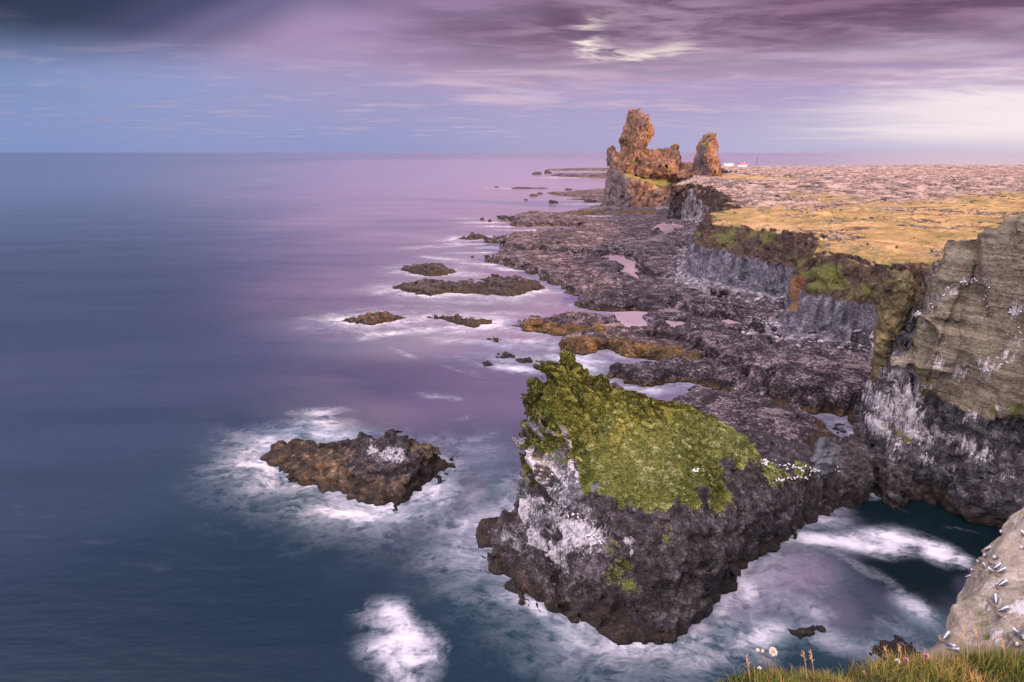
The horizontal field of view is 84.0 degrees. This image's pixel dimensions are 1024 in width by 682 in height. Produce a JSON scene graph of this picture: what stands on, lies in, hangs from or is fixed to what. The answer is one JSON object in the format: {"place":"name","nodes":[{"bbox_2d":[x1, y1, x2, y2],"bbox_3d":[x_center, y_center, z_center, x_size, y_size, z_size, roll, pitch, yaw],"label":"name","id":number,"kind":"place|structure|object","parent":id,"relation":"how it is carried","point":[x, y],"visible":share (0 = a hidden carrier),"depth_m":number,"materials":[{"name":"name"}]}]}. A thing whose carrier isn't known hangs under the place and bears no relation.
{"place":"outdoors","nodes":[
{"label":"outdoors","id":0,"kind":"place"},
{"bbox_2d":[0,152,1023,681],"bbox_3d":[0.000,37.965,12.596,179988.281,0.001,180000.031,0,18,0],"label":"sea","id":1,"kind":"structure","parent":0,"point":[182,346],"depth_m":83.19,"materials":[{"name":"liquid"}]},
{"bbox_2d":[260,429,455,511],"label":"skerry","id":2,"kind":"structure","parent":1,"relation":"in","point":[393,467],"depth_m":72.58,"materials":[{"name":"brown stone"}]},
{"bbox_2d":[342,311,405,325],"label":"skerry","id":3,"kind":"structure","parent":1,"relation":"in","point":[372,319],"depth_m":140.91,"materials":[{"name":"brown stone"}]},
{"bbox_2d":[400,263,455,276],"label":"skerry","id":4,"kind":"structure","parent":1,"relation":"in","point":[432,269],"depth_m":197.37,"materials":[{"name":"brown stone"}]},
{"bbox_2d":[434,471,447,483],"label":"reef","id":5,"kind":"object","parent":1,"relation":"in","point":[439,479],"visible":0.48,"depth_m":73.58},
{"bbox_2d":[426,314,496,327],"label":"skerry","id":6,"kind":"structure","parent":1,"relation":"in","point":[457,319],"depth_m":139.80,"materials":[{"name":"stone"}]},
{"bbox_2d":[393,275,545,296],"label":"skerry","id":7,"kind":"structure","parent":1,"relation":"in","point":[515,285],"depth_m":171.59,"materials":[{"name":"stone"}]},
{"bbox_2d":[458,232,486,239],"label":"skerry","id":8,"kind":"structure","parent":1,"relation":"in","point":[472,236],"depth_m":275.25,"materials":[{"name":"brown stone"}]},
{"bbox_2d":[482,360,492,366],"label":"reef","id":9,"kind":"object","parent":1,"relation":"in","point":[487,363],"visible":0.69,"depth_m":112.29},
{"bbox_2d":[480,274,502,279],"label":"skerry","id":10,"kind":"structure","parent":1,"relation":"in","point":[494,276],"depth_m":185.56,"materials":[{"name":"brown stone"}]},
{"bbox_2d":[487,337,500,341],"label":"reef","id":11,"kind":"object","parent":1,"relation":"in","point":[495,339],"visible":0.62,"depth_m":127.86},
{"bbox_2d":[494,351,514,358],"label":"reef","id":12,"kind":"object","parent":1,"relation":"in","point":[506,355],"visible":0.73,"depth_m":117.05},
{"bbox_2d":[515,357,532,362],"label":"reef","id":13,"kind":"object","parent":1,"relation":"in","point":[523,360],"visible":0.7,"depth_m":114.33},
{"bbox_2d":[511,187,547,188],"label":"reef","id":14,"kind":"object","parent":1,"relation":"in","point":[528,188],"visible":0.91,"depth_m":658.34},
{"bbox_2d":[549,200,557,203],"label":"reef","id":15,"kind":"object","parent":1,"relation":"in","point":[553,202],"visible":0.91,"depth_m":466.53},
{"bbox_2d":[583,199,596,202],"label":"reef","id":16,"kind":"object","parent":1,"relation":"in","point":[592,201],"visible":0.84,"depth_m":478.29},
{"bbox_2d":[475,351,921,645],"bbox_3d":[24.003,10.306,66.616,59.563,20.483,28.913,-11,21,-29],"label":"sea stack","id":17,"kind":"object","parent":1,"relation":"in","point":[655,575],"visible":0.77,"depth_m":56.14,"materials":[{"name":"grey stone"}]},
{"bbox_2d":[517,349,814,541],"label":"vegetation","id":18,"kind":"object","parent":17,"relation":"on","point":[686,440],"visible":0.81,"depth_m":59.05,"materials":[{"name":"green plant"}]},
{"bbox_2d":[809,437,841,478],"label":"slab","id":19,"kind":"structure","parent":17,"relation":"on","point":[824,459],"depth_m":64.89,"materials":[{"name":"stone"}]},
{"bbox_2d":[788,625,825,639],"bbox_3d":[25.898,25.869,49.968,5.546,1.418,3.120,0,18,0],"label":"reef","id":20,"kind":"object","parent":1,"relation":"in","point":[800,633],"visible":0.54,"depth_m":49.78},
{"bbox_2d":[832,423,848,433],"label":"reef","id":21,"kind":"object","parent":1,"relation":"in","point":[838,429],"visible":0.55,"depth_m":86.47},
{"bbox_2d":[869,634,922,660],"bbox_3d":[32.695,26.302,48.302,6.720,1.651,4.440,0,18,0],"label":"reef","id":22,"kind":"object","parent":1,"relation":"in","point":[892,645],"visible":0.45,"depth_m":47.90},
{"bbox_2d":[0,0,1023,152],"label":"sky","id":23,"kind":"structure","parent":0,"point":[77,76],"materials":[{"name":"purple"}]},
{"bbox_2d":[483,168,872,445],"bbox_3d":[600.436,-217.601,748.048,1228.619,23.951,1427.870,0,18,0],"label":"lava shelf","id":24,"kind":"object","parent":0,"point":[644,244],"visible":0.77,"depth_m":130.52,"materials":[{"name":"grey stone"}]},
{"bbox_2d":[582,215,611,216],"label":"tide pool","id":25,"kind":"structure","parent":24,"relation":"on","point":[598,215],"depth_m":364.20,"materials":[{"name":"liquid"}]},
{"bbox_2d":[601,255,638,277],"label":"tide pool","id":26,"kind":"structure","parent":24,"relation":"on","point":[630,268],"depth_m":207.13,"materials":[{"name":"liquid"}]},
{"bbox_2d":[613,311,647,326],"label":"tide pool","id":27,"kind":"structure","parent":24,"relation":"on","point":[629,318],"depth_m":138.63,"materials":[{"name":"liquid"}]},
{"bbox_2d":[653,223,683,232],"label":"tide pool","id":28,"kind":"structure","parent":24,"relation":"on","point":[663,227],"depth_m":310.28,"materials":[{"name":"liquid"}]},
{"bbox_2d":[666,320,684,326],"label":"tide pool","id":29,"kind":"structure","parent":24,"relation":"on","point":[672,323],"depth_m":134.58,"materials":[{"name":"liquid"}]},
{"bbox_2d":[517,236,872,431],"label":"stones","id":30,"kind":"object","parent":24,"relation":"on","point":[765,414],"visible":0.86,"depth_m":111.74,"materials":[{"name":"grey stone"}]},
{"bbox_2d":[722,319,739,323],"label":"tide pool","id":31,"kind":"structure","parent":24,"relation":"on","point":[727,321],"depth_m":136.17,"materials":[{"name":"liquid"}]},
{"bbox_2d":[656,241,870,353],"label":"boulders","id":32,"kind":"object","parent":24,"relation":"on","point":[841,346],"visible":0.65,"depth_m":127.67,"materials":[{"name":"stone"}]},
{"bbox_2d":[662,164,1023,346],"bbox_3d":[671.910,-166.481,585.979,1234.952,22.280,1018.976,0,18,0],"label":"plateau","id":33,"kind":"structure","parent":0,"point":[834,288],"depth_m":172.60,"materials":[{"name":"yellow plant"}]},
{"bbox_2d":[600,108,697,206],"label":"rock tower","id":34,"kind":"structure","parent":33,"relation":"on","point":[639,173],"depth_m":409.21,"materials":[{"name":"brown stone"}]},
{"bbox_2d":[693,132,722,176],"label":"rock tower","id":35,"kind":"structure","parent":33,"relation":"on","point":[706,160],"depth_m":402.92,"materials":[{"name":"brown stone"}]},
{"bbox_2d":[737,162,746,166],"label":"farmhouse","id":36,"kind":"object","parent":33,"relation":"on","point":[742,164],"visible":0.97,"depth_m":837.73,"materials":[{"name":"white"}]},
{"bbox_2d":[673,172,1023,258],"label":"dry grass","id":37,"kind":"object","parent":33,"relation":"on","point":[838,237],"visible":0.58,"depth_m":203.45,"materials":[{"name":"dry grass"}]},
{"bbox_2d":[712,626,1023,681],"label":"grass","id":38,"kind":"structure","parent":0,"point":[952,664],"depth_m":3.05,"materials":[{"name":"green plant"}]},
{"bbox_2d":[738,661,1023,681],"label":"headland","id":39,"kind":"structure","parent":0,"point":[870,679],"depth_m":3.01,"materials":[{"name":"plant"}]},
{"bbox_2d":[756,648,767,674],"bbox_3d":[1.237,1.599,2.811,0.080,0.173,0.014,10,21,27],"label":"dandelion","id":40,"kind":"object","parent":39,"relation":"on","point":[757,649],"visible":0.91,"depth_m":2.81,"materials":[{"name":"plant"}]},
{"bbox_2d":[761,649,769,678],"bbox_3d":[1.254,1.601,2.812,0.065,0.168,0.014,11,21,31],"label":"dandelion","id":41,"kind":"object","parent":39,"relation":"on","point":[762,650],"visible":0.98,"depth_m":2.81,"materials":[{"name":"white plant"}]},
{"bbox_2d":[769,647,777,678],"bbox_3d":[1.288,1.593,2.819,0.042,0.179,0.051,-11,21,-30],"label":"dandelion","id":42,"kind":"object","parent":39,"relation":"on","point":[771,649],"visible":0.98,"depth_m":2.80,"materials":[{"name":"white plant"}]},
{"bbox_2d":[801,650,806,678],"bbox_3d":[1.487,1.679,2.889,0.021,0.222,0.080,-7,20,-20],"label":"grass stem","id":43,"kind":"object","parent":39,"relation":"on","point":[804,660],"visible":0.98,"depth_m":2.88,"materials":[{"name":"plant"}]},
{"bbox_2d":[847,213,1023,529],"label":"sea cliff","id":44,"kind":"structure","parent":0,"point":[954,394],"depth_m":64.67,"materials":[{"name":"grey stone"}]},
{"bbox_2d":[869,268,916,383],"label":"rock pinnacle","id":45,"kind":"object","parent":44,"relation":"on","point":[896,294],"visible":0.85,"depth_m":73.95,"materials":[{"name":"stone"}]},
{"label":"land","id":46,"kind":"structure","parent":0,"visible":0},
{"bbox_2d":[920,507,1023,661],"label":"nesting rock","id":47,"kind":"object","parent":46,"relation":"on","point":[972,608],"visible":0.66,"depth_m":20.77,"materials":[{"name":"beige stone"}]},
{"bbox_2d":[938,634,947,641],"bbox_3d":[15.668,10.795,20.613,0.444,0.192,0.388,8,20,23],"label":"nest","id":48,"kind":"object","parent":47,"relation":"on","point":[940,638],"visible":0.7,"depth_m":20.57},
{"bbox_2d":[942,631,949,638],"bbox_3d":[15.646,10.597,20.502,0.397,0.223,0.152,-10,21,-28],"label":"kittiwake","id":49,"kind":"object","parent":48,"relation":"on","point":[946,635],"visible":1,"depth_m":20.48,"materials":[{"name":"white"}]},
{"bbox_2d":[944,641,956,646],"bbox_3d":[15.556,10.774,20.220,0.152,0.223,0.397,-10,21,-28],"label":"kittiwake","id":50,"kind":"object","parent":47,"relation":"on","point":[947,643],"visible":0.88,"depth_m":20.20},
{"bbox_2d":[948,646,958,651],"bbox_3d":[15.580,10.849,20.060,0.397,0.223,0.152,10,21,28],"label":"kittiwake","id":51,"kind":"object","parent":47,"relation":"on","point":[955,648],"visible":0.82,"depth_m":20.02,"materials":[{"name":"white"}]},
{"bbox_2d":[977,566,983,571],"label":"nest","id":52,"kind":"object","parent":47,"relation":"on","point":[980,568],"visible":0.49,"depth_m":25.12,"materials":[{"name":"brown"}]},
{"bbox_2d":[983,571,991,577],"bbox_3d":[18.554,9.118,22.077,0.388,0.192,0.444,-7,20,-20],"label":"nest","id":53,"kind":"object","parent":47,"relation":"on","point":[986,574],"visible":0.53,"depth_m":22.10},
{"bbox_2d":[987,558,994,564],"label":"nest","id":54,"kind":"object","parent":47,"relation":"on","point":[991,561],"visible":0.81,"depth_m":22.69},
{"bbox_2d":[986,597,996,607],"bbox_3d":[17.254,9.361,20.377,0.388,0.192,0.444,-2,18,-6],"label":"nest","id":55,"kind":"object","parent":47,"relation":"on","point":[991,602],"visible":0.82,"depth_m":20.34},
{"bbox_2d":[993,593,998,602],"bbox_3d":[17.218,9.165,20.259,0.152,0.223,0.397,10,21,28],"label":"kittiwake","id":56,"kind":"object","parent":55,"relation":"on","point":[995,598],"visible":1,"depth_m":20.23,"materials":[{"name":"white"}]},
{"bbox_2d":[994,570,1003,577],"bbox_3d":[18.475,8.834,21.481,0.444,0.192,0.388,11,21,29],"label":"nest","id":57,"kind":"object","parent":47,"relation":"on","point":[998,574],"visible":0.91,"depth_m":21.44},
{"bbox_2d":[996,567,1005,572],"bbox_3d":[18.436,8.617,21.430,0.397,0.223,0.152,-3,19,-9],"label":"kittiwake","id":58,"kind":"object","parent":57,"relation":"on","point":[1002,569],"visible":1,"depth_m":21.41,"materials":[{"name":"white"}]},
{"bbox_2d":[994,584,1003,589],"bbox_3d":[18.122,9.103,20.992,0.444,0.192,0.388,0,18,1],"label":"nest","id":59,"kind":"object","parent":47,"relation":"on","point":[998,586],"visible":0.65,"depth_m":20.98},
{"bbox_2d":[998,579,1007,585],"bbox_3d":[18.071,8.888,20.933,0.397,0.223,0.152,-5,19,-14],"label":"kittiwake","id":60,"kind":"object","parent":59,"relation":"on","point":[1003,582],"visible":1,"depth_m":20.91,"materials":[{"name":"white"}]},
{"bbox_2d":[995,609,1004,617],"bbox_3d":[17.067,9.484,19.828,0.444,0.192,0.388,-4,19,-13],"label":"nest","id":61,"kind":"object","parent":47,"relation":"on","point":[1000,613],"visible":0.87,"depth_m":19.76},
{"bbox_2d":[998,605,1009,610],"bbox_3d":[17.055,9.279,19.741,0.397,0.223,0.152,-2,18,-5],"label":"kittiwake","id":62,"kind":"object","parent":61,"relation":"on","point":[1003,608],"visible":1,"depth_m":19.71,"materials":[{"name":"white"}]},
{"bbox_2d":[1007,631,1016,638],"bbox_3d":[16.591,9.763,18.760,0.388,0.192,0.444,1,18,2],"label":"nest","id":63,"kind":"object","parent":47,"relation":"on","point":[1010,634],"visible":0.37,"depth_m":18.82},
{"bbox_2d":[1012,627,1020,634],"bbox_3d":[16.587,9.567,18.645,0.152,0.223,0.397,-10,21,-28],"label":"kittiwake","id":64,"kind":"object","parent":63,"relation":"on","point":[1015,630],"visible":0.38,"depth_m":18.67,"materials":[{"name":"white"}]},
{"bbox_2d":[1011,636,1021,643],"bbox_3d":[16.061,9.512,18.019,0.444,0.192,0.388,-2,18,-5],"label":"nest","id":65,"kind":"object","parent":47,"relation":"on","point":[1014,639],"visible":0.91,"depth_m":18.01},
{"bbox_2d":[1017,632,1023,639],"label":"kittiwake","id":66,"kind":"object","parent":65,"relation":"on","point":[1020,635],"visible":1,"depth_m":17.94,"materials":[{"name":"white"}]}
]}

